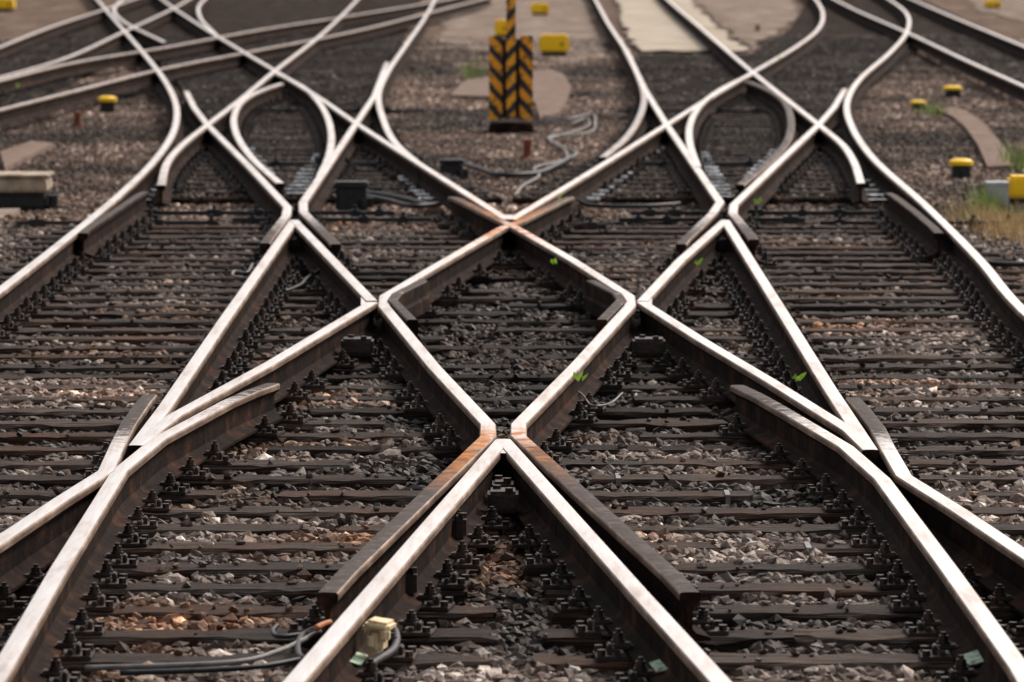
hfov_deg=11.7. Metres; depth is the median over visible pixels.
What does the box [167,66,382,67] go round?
sleeper
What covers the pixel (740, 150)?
sleeper
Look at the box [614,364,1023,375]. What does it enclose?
sleeper
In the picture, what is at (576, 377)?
green leaf
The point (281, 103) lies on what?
sleeper
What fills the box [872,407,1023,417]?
sleeper
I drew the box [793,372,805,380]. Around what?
green leaf
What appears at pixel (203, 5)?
curved rail
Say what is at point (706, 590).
sleeper
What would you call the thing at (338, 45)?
sleeper
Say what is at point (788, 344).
rail
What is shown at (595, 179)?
curved rail
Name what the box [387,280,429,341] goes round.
check rail
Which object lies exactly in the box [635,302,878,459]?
rail
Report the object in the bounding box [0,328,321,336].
sleeper
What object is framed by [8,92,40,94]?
sleeper
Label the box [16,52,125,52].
sleeper
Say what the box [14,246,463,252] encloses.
sleeper
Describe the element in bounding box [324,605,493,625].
sleeper
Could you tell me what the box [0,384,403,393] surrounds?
sleeper
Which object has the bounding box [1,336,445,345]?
sleeper
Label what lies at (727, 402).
sleeper
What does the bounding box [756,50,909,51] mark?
sleeper
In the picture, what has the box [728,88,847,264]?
rail
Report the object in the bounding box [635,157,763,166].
switch rod
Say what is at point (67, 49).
sleeper
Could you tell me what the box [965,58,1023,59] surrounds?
sleeper
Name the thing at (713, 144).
sleeper
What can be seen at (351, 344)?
spacer block
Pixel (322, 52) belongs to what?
sleeper
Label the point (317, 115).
curved rail
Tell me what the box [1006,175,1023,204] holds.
trackside box
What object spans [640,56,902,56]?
sleeper
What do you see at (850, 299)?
sleeper
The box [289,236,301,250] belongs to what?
spacer block
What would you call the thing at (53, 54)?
sleeper
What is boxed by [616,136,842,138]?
sleeper
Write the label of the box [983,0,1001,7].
trackside box
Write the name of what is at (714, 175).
slide chair
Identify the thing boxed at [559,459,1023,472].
sleeper
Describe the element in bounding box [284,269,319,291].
cable
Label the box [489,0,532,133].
hazard post
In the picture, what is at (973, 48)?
sleeper
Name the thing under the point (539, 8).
trackside box
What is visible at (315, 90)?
sleeper
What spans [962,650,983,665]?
paint mark
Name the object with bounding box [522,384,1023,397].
sleeper
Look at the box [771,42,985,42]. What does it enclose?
sleeper
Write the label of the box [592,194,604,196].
slide chair
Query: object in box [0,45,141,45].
sleeper
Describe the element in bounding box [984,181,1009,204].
junction box
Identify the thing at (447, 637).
sleeper
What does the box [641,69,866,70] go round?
sleeper
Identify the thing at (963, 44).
sleeper
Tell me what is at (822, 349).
sleeper
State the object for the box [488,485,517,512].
spacer block
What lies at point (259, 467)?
sleeper
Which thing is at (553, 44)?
trackside box
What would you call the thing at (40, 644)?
wing rail
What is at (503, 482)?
spacer block
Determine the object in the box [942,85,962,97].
trackside marker
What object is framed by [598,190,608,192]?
slide chair
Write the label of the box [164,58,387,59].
sleeper
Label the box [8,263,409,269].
sleeper
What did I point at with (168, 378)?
sleeper
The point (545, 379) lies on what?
sleeper
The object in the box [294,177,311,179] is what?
slide chair
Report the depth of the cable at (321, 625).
16.12 m
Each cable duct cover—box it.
[0,141,53,170]
[0,208,19,222]
[938,107,1015,171]
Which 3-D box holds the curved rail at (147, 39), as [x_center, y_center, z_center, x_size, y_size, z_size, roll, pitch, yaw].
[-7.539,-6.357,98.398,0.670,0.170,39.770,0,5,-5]
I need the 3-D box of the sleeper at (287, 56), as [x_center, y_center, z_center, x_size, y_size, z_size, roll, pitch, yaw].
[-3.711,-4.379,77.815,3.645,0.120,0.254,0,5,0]
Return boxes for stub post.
[71,112,83,126]
[521,139,533,158]
[754,25,760,30]
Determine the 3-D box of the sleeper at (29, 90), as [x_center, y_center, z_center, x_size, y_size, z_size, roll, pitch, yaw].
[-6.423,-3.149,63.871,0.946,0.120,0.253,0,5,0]
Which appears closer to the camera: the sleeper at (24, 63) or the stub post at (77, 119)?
the stub post at (77, 119)
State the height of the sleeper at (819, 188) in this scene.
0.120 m
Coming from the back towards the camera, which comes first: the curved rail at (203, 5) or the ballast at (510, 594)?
the curved rail at (203, 5)
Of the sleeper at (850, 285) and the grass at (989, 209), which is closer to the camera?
the sleeper at (850, 285)
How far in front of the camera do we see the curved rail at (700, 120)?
51.25 m
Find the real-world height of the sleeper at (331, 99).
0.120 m
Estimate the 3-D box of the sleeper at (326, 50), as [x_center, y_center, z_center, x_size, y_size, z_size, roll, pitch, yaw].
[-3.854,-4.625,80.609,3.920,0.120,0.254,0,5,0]
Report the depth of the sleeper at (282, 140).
50.51 m
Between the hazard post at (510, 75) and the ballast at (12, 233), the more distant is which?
the hazard post at (510, 75)
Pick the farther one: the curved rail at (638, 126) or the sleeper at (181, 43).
the sleeper at (181, 43)
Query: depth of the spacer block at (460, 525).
18.63 m
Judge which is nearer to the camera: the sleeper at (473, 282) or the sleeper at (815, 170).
the sleeper at (473, 282)
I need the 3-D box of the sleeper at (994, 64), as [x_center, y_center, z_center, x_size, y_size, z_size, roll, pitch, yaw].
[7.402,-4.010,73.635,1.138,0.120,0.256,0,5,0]
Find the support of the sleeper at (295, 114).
on the track bed at (224, 17)
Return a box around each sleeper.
[0,44,395,44]
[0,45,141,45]
[0,58,58,59]
[0,60,55,60]
[0,61,48,62]
[0,63,45,63]
[0,64,42,65]
[0,66,35,67]
[0,69,24,70]
[0,96,31,98]
[0,98,25,100]
[0,269,422,276]
[0,276,304,282]
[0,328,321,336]
[0,345,273,354]
[0,354,436,363]
[0,364,509,377]
[0,374,236,382]
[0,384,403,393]
[0,396,536,407]
[0,408,153,419]
[0,419,385,432]
[0,432,453,446]
[0,446,106,460]
[0,460,352,474]
[0,475,407,489]
[0,490,226,506]
[0,506,403,521]
[0,524,302,541]
[0,604,310,624]
[0,628,498,650]
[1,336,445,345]
[2,282,398,289]
[4,319,270,328]
[5,43,396,43]
[5,57,97,58]
[8,56,103,56]
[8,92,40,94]
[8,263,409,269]
[10,582,467,604]
[11,54,115,55]
[14,53,122,53]
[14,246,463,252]
[15,311,517,320]
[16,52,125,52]
[17,89,44,91]
[19,50,126,51]
[19,257,298,263]
[21,87,50,89]
[23,49,126,49]
[24,235,478,240]
[25,251,452,257]
[26,48,125,48]
[26,240,472,246]
[27,85,54,87]
[28,46,124,47]
[33,304,339,311]
[40,42,395,42]
[41,289,516,300]
[42,296,321,304]
[42,562,465,581]
[43,230,458,235]
[46,39,397,40]
[48,40,397,41]
[49,38,398,39]
[52,37,398,37]
[54,36,399,36]
[61,653,486,676]
[63,225,449,230]
[82,680,468,681]
[121,541,479,557]
[150,48,393,48]
[151,191,489,195]
[155,186,476,190]
[161,60,387,61]
[163,61,386,62]
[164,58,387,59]
[164,63,383,64]
[164,64,383,66]
[166,45,395,45]
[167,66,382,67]
[173,57,389,58]
[176,78,377,79]
[178,56,390,56]
[179,80,374,81]
[181,82,372,83]
[181,182,465,185]
[182,113,357,115]
[182,115,355,117]
[182,118,353,120]
[183,121,306,123]
[183,124,373,126]
[183,126,372,129]
[183,129,372,132]
[183,133,341,135]
[183,136,336,138]
[183,139,337,142]
[183,168,438,172]
[183,177,456,181]
[184,54,391,55]
[184,83,370,85]
[184,85,371,87]
[184,89,369,91]
[184,96,370,97]
[184,100,366,102]
[186,87,370,89]
[186,173,445,176]
[187,164,430,167]
[188,76,377,77]
[190,92,368,93]
[191,94,370,95]
[191,160,426,163]
[193,53,391,53]
[193,74,378,75]
[193,98,369,100]
[194,157,419,160]
[196,103,365,104]
[197,105,364,107]
[198,51,391,52]
[199,153,415,156]
[202,73,379,74]
[202,108,362,109]
[203,50,393,51]
[203,110,352,112]
[203,149,410,152]
[206,146,406,149]
[209,71,380,72]
[213,49,392,49]
[217,220,440,224]
[218,69,381,70]
[228,68,378,68]
[237,46,394,47]
[247,142,319,145]
[266,445,731,459]
[278,490,752,507]
[308,407,711,422]
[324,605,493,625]
[325,374,701,385]
[335,524,502,535]
[354,276,658,286]
[369,257,649,262]
[373,296,639,306]
[374,345,631,355]
[417,319,694,327]
[485,263,1014,272]
[494,328,1002,338]
[504,354,1020,364]
[508,303,1023,315]
[511,419,1023,434]
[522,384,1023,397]
[523,282,1023,290]
[524,562,962,582]
[526,191,879,195]
[529,681,932,681]
[530,542,720,555]
[533,653,955,675]
[536,186,872,190]
[537,629,811,652]
[543,582,994,605]
[544,182,865,185]
[547,241,983,246]
[547,604,1023,627]
[548,235,968,241]
[554,246,982,253]
[555,177,866,180]
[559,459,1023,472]
[563,230,968,235]
[564,173,863,176]
[571,168,833,172]
[573,225,961,230]
[580,165,836,168]
[581,220,873,225]
[586,311,989,320]
[587,160,833,163]
[591,251,999,257]
[591,473,1023,489]
[596,157,830,159]
[602,153,826,156]
[602,269,1023,276]
[605,149,823,152]
[606,506,1023,523]
[608,146,818,148]
[610,142,777,145]
[614,139,843,142]
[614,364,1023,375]
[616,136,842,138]
[618,133,841,135]
[622,129,839,132]
[624,126,839,129]
[626,289,1023,297]
[626,524,1023,538]
[632,396,1023,410]
[639,54,904,55]
[639,57,901,58]
[639,58,880,59]
[639,60,877,61]
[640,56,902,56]
[640,64,872,65]
[640,432,1023,445]
[641,61,876,62]
[641,66,869,67]
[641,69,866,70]
[641,73,862,74]
[642,68,868,68]
[643,74,861,75]
[643,76,859,77]
[644,78,857,79]
[644,80,855,81]
[645,82,853,83]
[646,83,852,85]
[646,85,849,87]
[647,87,849,89]
[650,92,847,93]
[651,89,848,91]
[651,94,846,95]
[652,96,836,97]
[653,98,835,100]
[655,100,834,102]
[657,103,832,104]
[660,105,831,107]
[662,108,829,109]
[665,110,827,112]
[665,113,824,115]
[667,115,822,117]
[668,118,820,120]
[703,336,1010,345]
[708,276,1023,282]
[715,121,772,123]
[718,257,1011,263]
[739,319,996,327]
[744,296,1023,304]
[753,53,907,53]
[755,51,907,52]
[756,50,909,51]
[762,49,912,50]
[763,48,914,48]
[763,345,1010,353]
[765,45,894,46]
[767,44,894,44]
[769,43,895,43]
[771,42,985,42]
[774,39,979,40]
[774,374,1023,384]
[776,38,977,39]
[777,37,973,38]
[777,542,1023,558]
[792,629,1023,653]
[824,490,1023,502]
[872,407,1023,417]
[899,446,1023,458]
[934,43,988,43]
[935,44,990,44]
[937,45,992,46]
[942,46,997,47]
[944,48,998,48]
[947,49,1001,49]
[948,50,1004,51]
[953,51,1007,52]
[954,53,1010,53]
[956,54,1015,55]
[960,56,1016,56]
[963,57,1019,57]
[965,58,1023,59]
[969,60,1023,61]
[971,61,1021,62]
[976,63,1023,64]
[978,64,1021,65]
[982,66,1023,67]
[989,69,1023,70]
[994,71,1023,72]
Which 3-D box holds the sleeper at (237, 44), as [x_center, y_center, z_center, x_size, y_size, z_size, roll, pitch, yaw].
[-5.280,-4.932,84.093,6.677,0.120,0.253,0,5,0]
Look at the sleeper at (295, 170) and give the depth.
44.93 m
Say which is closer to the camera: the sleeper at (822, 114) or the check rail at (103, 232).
the check rail at (103, 232)
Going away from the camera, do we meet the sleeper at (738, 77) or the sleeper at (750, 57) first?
the sleeper at (738, 77)
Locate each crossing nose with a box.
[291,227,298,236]
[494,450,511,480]
[719,227,727,237]
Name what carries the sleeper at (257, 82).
on the track bed at (224, 17)
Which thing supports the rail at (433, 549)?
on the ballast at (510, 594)
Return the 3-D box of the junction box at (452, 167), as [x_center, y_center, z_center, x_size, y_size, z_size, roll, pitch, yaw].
[-0.524,-1.535,44.744,0.266,0.180,0.216,0,5,0]
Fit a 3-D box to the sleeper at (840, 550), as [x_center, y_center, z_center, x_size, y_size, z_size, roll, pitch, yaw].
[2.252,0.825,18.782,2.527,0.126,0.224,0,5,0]
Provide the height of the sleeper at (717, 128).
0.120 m
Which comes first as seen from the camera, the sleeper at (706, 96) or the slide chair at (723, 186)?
the slide chair at (723, 186)
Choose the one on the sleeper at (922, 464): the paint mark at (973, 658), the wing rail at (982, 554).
the wing rail at (982, 554)
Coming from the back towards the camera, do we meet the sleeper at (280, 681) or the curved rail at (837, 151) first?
the curved rail at (837, 151)
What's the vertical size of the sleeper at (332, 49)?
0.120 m
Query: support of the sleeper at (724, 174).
on the track bed at (806, 22)
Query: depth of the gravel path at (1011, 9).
114.64 m
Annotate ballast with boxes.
[0,214,1023,354]
[0,344,1023,541]
[0,531,1023,681]
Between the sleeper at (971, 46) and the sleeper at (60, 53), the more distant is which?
the sleeper at (971, 46)
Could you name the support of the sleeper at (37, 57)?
on the track bed at (224, 17)
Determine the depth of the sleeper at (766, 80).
67.24 m
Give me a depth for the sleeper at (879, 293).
30.94 m
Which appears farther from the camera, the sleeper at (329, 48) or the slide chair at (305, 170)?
the sleeper at (329, 48)
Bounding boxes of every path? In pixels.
[433,0,608,61]
[615,0,748,50]
[695,0,798,45]
[964,0,1023,20]
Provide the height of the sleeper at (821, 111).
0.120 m
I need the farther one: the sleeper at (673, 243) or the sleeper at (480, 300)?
the sleeper at (673, 243)
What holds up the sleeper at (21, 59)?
on the track bed at (224, 17)
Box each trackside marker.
[98,96,116,112]
[909,100,926,109]
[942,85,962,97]
[949,158,973,178]
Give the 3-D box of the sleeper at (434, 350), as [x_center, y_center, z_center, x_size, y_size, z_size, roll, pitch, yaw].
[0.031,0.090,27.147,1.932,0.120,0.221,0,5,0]
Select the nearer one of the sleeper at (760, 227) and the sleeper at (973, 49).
the sleeper at (760, 227)
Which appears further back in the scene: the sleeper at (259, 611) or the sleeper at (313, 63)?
the sleeper at (313, 63)
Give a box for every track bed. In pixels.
[0,0,501,205]
[512,0,1021,205]
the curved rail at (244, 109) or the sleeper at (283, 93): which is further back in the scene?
the sleeper at (283, 93)
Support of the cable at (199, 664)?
on the ballast at (510, 594)
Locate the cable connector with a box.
[362,617,396,653]
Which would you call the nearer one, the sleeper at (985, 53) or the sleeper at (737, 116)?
the sleeper at (737, 116)
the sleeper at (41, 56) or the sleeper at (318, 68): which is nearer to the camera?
the sleeper at (318, 68)
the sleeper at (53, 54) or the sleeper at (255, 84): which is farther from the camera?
the sleeper at (53, 54)
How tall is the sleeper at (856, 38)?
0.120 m
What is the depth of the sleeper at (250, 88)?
64.45 m
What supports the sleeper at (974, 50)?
on the track bed at (806, 22)
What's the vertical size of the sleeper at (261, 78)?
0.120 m
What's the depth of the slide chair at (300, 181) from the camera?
42.53 m
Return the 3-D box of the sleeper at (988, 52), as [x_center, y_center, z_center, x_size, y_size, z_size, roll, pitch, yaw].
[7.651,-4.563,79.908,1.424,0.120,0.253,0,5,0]
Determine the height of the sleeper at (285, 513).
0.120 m
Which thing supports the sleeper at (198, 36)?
on the track bed at (224, 17)
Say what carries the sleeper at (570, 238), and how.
on the track bed
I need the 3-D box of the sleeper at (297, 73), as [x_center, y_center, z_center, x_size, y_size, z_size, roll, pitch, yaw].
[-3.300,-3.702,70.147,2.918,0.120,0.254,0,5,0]
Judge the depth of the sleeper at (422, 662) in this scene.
15.95 m
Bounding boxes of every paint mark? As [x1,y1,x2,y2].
[350,652,367,665]
[649,659,667,672]
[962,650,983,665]
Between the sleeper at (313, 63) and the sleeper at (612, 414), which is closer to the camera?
the sleeper at (612, 414)
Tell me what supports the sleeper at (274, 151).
on the track bed at (224, 17)
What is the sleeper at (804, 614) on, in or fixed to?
on the track bed
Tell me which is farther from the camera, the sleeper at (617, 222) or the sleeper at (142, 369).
the sleeper at (617, 222)
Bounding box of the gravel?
[0,35,1023,220]
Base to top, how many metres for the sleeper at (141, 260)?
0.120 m
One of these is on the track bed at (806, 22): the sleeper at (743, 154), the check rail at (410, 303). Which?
the sleeper at (743, 154)
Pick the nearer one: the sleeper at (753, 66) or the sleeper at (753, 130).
the sleeper at (753, 130)
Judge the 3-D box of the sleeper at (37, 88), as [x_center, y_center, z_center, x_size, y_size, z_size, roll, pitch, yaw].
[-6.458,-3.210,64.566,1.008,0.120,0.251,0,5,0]
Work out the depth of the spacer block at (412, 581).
17.11 m
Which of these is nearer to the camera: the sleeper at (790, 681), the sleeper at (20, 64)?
the sleeper at (790, 681)
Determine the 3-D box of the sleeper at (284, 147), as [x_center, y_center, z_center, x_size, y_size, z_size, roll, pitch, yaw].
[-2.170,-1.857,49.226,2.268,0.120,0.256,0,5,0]
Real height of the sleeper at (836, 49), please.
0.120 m
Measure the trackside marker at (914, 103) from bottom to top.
0.119 m
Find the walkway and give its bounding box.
[450,69,570,120]
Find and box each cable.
[85,629,322,670]
[120,657,301,675]
[231,263,253,278]
[270,623,313,638]
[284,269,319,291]
[295,626,312,658]
[313,619,332,630]
[363,627,400,668]
[367,190,429,202]
[367,194,441,208]
[463,155,572,177]
[512,113,596,197]
[547,117,590,156]
[577,198,680,208]
[578,391,622,406]
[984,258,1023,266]
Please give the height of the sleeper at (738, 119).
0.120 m
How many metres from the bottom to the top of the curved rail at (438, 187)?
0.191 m
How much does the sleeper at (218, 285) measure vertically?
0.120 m
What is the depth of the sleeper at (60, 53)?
79.09 m
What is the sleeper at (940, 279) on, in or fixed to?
on the track bed
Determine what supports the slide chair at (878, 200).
attached to the curved rail at (993, 294)
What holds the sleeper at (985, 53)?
on the track bed at (806, 22)
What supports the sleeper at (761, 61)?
on the track bed at (806, 22)
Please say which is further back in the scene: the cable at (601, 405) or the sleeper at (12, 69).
the sleeper at (12, 69)
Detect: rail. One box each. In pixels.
[0,0,151,58]
[0,0,183,345]
[0,0,200,78]
[0,0,474,96]
[0,0,492,126]
[0,383,309,681]
[0,395,156,611]
[75,192,160,258]
[112,0,166,48]
[127,221,303,455]
[129,302,378,450]
[152,0,509,220]
[153,0,364,206]
[180,90,292,270]
[195,0,217,34]
[223,83,288,203]
[274,73,343,187]
[283,440,512,681]
[287,197,589,640]
[289,220,380,327]
[291,62,389,270]
[372,0,438,182]
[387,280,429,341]
[432,197,728,640]
[496,439,730,681]
[509,0,825,222]
[583,280,626,338]
[589,0,726,270]
[596,50,651,165]
[635,220,724,327]
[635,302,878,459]
[659,0,875,204]
[679,74,752,184]
[713,220,878,462]
[718,385,1023,681]
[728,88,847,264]
[735,81,801,194]
[821,0,1023,102]
[840,0,1023,375]
[845,397,1023,636]
[870,193,948,258]
[896,0,1023,58]
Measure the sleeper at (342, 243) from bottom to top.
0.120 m
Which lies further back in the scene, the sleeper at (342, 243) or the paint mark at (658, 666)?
the sleeper at (342, 243)
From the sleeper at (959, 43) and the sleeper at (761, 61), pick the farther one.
the sleeper at (959, 43)
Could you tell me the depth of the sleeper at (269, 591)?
17.59 m
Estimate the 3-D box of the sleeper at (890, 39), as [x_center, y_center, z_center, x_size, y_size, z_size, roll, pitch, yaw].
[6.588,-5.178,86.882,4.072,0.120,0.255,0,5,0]
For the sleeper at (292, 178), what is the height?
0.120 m
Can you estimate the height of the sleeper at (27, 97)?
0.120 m
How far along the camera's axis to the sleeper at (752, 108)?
58.18 m
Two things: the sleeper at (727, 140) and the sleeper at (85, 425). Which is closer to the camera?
the sleeper at (85, 425)
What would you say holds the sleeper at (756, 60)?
on the track bed at (806, 22)
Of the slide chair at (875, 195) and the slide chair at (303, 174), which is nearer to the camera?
the slide chair at (875, 195)
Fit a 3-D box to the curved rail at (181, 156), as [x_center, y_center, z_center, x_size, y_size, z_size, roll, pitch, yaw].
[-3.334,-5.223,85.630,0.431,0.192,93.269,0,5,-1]
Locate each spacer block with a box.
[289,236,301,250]
[341,334,373,354]
[406,566,417,595]
[453,510,466,538]
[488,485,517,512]
[492,475,513,486]
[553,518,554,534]
[632,334,665,354]
[717,236,729,250]
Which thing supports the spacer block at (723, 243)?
attached to the rail at (788, 344)
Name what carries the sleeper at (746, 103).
on the track bed at (806, 22)
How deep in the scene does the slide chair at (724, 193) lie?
40.85 m
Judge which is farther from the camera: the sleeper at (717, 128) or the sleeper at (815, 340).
the sleeper at (717, 128)
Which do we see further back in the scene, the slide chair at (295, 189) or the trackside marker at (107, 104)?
the trackside marker at (107, 104)
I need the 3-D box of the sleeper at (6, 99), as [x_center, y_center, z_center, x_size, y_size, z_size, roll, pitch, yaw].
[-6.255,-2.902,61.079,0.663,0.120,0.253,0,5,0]
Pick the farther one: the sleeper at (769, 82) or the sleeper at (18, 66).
the sleeper at (18, 66)
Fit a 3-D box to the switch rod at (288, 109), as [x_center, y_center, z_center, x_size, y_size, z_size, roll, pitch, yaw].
[-2.100,-2.640,56.988,2.200,0.088,0.075,0,5,0]
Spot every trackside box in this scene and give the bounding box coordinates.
[0,0,15,11]
[494,19,505,37]
[530,3,549,14]
[538,34,569,55]
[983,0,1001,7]
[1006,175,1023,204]
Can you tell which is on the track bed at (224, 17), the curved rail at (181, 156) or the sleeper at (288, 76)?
the sleeper at (288, 76)
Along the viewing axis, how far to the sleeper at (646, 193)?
41.45 m
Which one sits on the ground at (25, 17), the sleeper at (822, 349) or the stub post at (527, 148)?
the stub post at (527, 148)
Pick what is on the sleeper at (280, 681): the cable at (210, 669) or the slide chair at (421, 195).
the cable at (210, 669)
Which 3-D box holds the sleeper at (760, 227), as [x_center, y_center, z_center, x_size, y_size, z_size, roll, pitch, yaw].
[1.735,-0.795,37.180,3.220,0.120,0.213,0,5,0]
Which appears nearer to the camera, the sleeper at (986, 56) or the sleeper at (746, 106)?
the sleeper at (746, 106)
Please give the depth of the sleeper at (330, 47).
82.74 m
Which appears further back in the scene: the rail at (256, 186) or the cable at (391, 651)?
the rail at (256, 186)
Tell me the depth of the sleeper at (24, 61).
75.07 m
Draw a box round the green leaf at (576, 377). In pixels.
[573,371,587,380]
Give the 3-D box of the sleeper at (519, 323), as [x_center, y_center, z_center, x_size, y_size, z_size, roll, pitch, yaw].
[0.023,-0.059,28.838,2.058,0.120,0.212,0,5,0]
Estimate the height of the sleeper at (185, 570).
0.120 m
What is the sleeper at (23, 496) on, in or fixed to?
on the track bed
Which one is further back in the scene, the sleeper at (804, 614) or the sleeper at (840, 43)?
the sleeper at (840, 43)
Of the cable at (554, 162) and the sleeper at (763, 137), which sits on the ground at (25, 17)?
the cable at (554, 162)
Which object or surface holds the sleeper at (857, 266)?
on the track bed
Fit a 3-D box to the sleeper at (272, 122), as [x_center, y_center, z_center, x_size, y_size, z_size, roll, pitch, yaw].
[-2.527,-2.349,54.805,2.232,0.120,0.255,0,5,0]
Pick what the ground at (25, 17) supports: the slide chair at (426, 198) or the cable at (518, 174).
the cable at (518, 174)
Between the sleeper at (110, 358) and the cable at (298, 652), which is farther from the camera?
the sleeper at (110, 358)
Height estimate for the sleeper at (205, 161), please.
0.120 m
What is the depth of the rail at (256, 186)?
41.94 m
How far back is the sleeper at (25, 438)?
22.60 m
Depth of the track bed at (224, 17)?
103.52 m
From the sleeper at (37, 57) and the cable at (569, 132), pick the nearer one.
the cable at (569, 132)
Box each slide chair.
[284,188,307,191]
[286,192,304,195]
[288,184,309,187]
[293,180,311,183]
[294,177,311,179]
[297,173,313,175]
[300,169,314,171]
[304,165,317,167]
[409,190,423,192]
[415,194,429,196]
[418,197,435,200]
[586,197,599,200]
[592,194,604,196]
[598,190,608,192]
[614,179,622,182]
[705,167,717,169]
[706,170,719,172]
[707,174,722,176]
[710,178,725,180]
[711,181,723,183]
[713,185,730,187]
[715,188,730,191]
[718,192,730,194]
[720,196,734,198]
[865,189,879,191]
[867,194,883,197]
[868,199,887,201]
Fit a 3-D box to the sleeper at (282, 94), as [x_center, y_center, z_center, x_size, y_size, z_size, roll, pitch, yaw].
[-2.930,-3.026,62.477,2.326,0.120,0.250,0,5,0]
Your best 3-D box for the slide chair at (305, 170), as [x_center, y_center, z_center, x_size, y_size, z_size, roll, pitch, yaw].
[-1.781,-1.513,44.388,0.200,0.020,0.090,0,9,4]
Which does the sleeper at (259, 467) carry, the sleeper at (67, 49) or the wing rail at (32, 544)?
the wing rail at (32, 544)
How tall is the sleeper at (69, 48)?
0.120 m
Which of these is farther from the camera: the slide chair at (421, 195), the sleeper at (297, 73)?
the sleeper at (297, 73)
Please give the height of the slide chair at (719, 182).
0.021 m
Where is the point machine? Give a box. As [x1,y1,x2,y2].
[0,171,57,209]
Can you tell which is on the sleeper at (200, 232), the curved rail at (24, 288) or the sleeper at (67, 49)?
the curved rail at (24, 288)
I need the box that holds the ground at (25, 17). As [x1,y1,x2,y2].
[0,0,1023,220]
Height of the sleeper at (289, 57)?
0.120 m
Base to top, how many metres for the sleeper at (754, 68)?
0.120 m
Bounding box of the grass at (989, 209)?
[1,52,1023,251]
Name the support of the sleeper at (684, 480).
on the track bed
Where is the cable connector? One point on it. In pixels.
(378, 636)
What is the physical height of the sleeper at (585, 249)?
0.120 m
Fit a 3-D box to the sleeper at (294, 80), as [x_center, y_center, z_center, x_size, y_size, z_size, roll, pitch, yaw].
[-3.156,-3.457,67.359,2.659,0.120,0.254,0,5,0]
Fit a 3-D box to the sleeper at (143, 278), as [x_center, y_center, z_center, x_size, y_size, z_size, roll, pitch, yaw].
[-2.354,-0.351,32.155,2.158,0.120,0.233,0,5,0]
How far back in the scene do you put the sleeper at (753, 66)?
72.82 m
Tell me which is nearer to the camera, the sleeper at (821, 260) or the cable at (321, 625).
the cable at (321, 625)
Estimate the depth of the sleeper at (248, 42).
85.37 m
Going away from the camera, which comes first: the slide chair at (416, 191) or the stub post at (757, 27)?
the slide chair at (416, 191)
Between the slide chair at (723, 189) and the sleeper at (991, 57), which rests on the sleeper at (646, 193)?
the slide chair at (723, 189)
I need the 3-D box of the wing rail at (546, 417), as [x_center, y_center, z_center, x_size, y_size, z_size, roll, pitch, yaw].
[0.278,-0.055,27.052,1.048,0.188,21.744,0,5,-2]
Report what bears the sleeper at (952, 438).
on the track bed
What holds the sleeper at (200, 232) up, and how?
on the track bed
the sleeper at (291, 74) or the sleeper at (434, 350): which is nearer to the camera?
the sleeper at (434, 350)
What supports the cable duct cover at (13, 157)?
on the ground at (25, 17)
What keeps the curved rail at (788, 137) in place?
on the sleeper at (725, 183)
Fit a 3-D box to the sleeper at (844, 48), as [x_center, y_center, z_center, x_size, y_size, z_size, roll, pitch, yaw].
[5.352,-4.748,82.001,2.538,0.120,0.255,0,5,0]
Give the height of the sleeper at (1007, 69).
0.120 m
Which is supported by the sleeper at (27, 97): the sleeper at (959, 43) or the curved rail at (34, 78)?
the curved rail at (34, 78)
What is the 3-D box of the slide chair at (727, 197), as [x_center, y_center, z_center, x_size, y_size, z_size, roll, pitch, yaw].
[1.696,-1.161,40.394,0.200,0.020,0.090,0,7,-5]
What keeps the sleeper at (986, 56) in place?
on the track bed at (806, 22)
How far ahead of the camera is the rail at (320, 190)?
41.46 m
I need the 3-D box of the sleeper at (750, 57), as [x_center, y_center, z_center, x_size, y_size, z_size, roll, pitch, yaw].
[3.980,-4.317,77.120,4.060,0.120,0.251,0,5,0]
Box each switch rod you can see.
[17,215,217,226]
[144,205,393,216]
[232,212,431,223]
[255,105,423,112]
[260,157,382,166]
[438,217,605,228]
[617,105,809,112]
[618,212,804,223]
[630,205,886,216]
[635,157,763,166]
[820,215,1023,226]
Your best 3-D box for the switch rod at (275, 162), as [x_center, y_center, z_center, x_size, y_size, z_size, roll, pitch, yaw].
[-1.600,-1.630,45.533,1.400,0.088,0.075,0,5,0]
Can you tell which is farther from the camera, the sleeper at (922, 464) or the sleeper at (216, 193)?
the sleeper at (216, 193)
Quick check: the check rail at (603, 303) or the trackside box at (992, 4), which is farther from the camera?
the trackside box at (992, 4)
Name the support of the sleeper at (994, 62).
on the track bed at (806, 22)
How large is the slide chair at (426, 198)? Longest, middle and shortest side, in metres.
0.200 x 0.090 x 0.020 m
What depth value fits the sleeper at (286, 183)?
42.84 m
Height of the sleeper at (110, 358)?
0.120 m
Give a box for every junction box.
[334,181,372,210]
[438,159,467,177]
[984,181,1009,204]
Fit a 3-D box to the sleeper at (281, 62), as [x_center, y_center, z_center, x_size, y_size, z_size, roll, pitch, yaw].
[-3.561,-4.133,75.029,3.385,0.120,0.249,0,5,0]

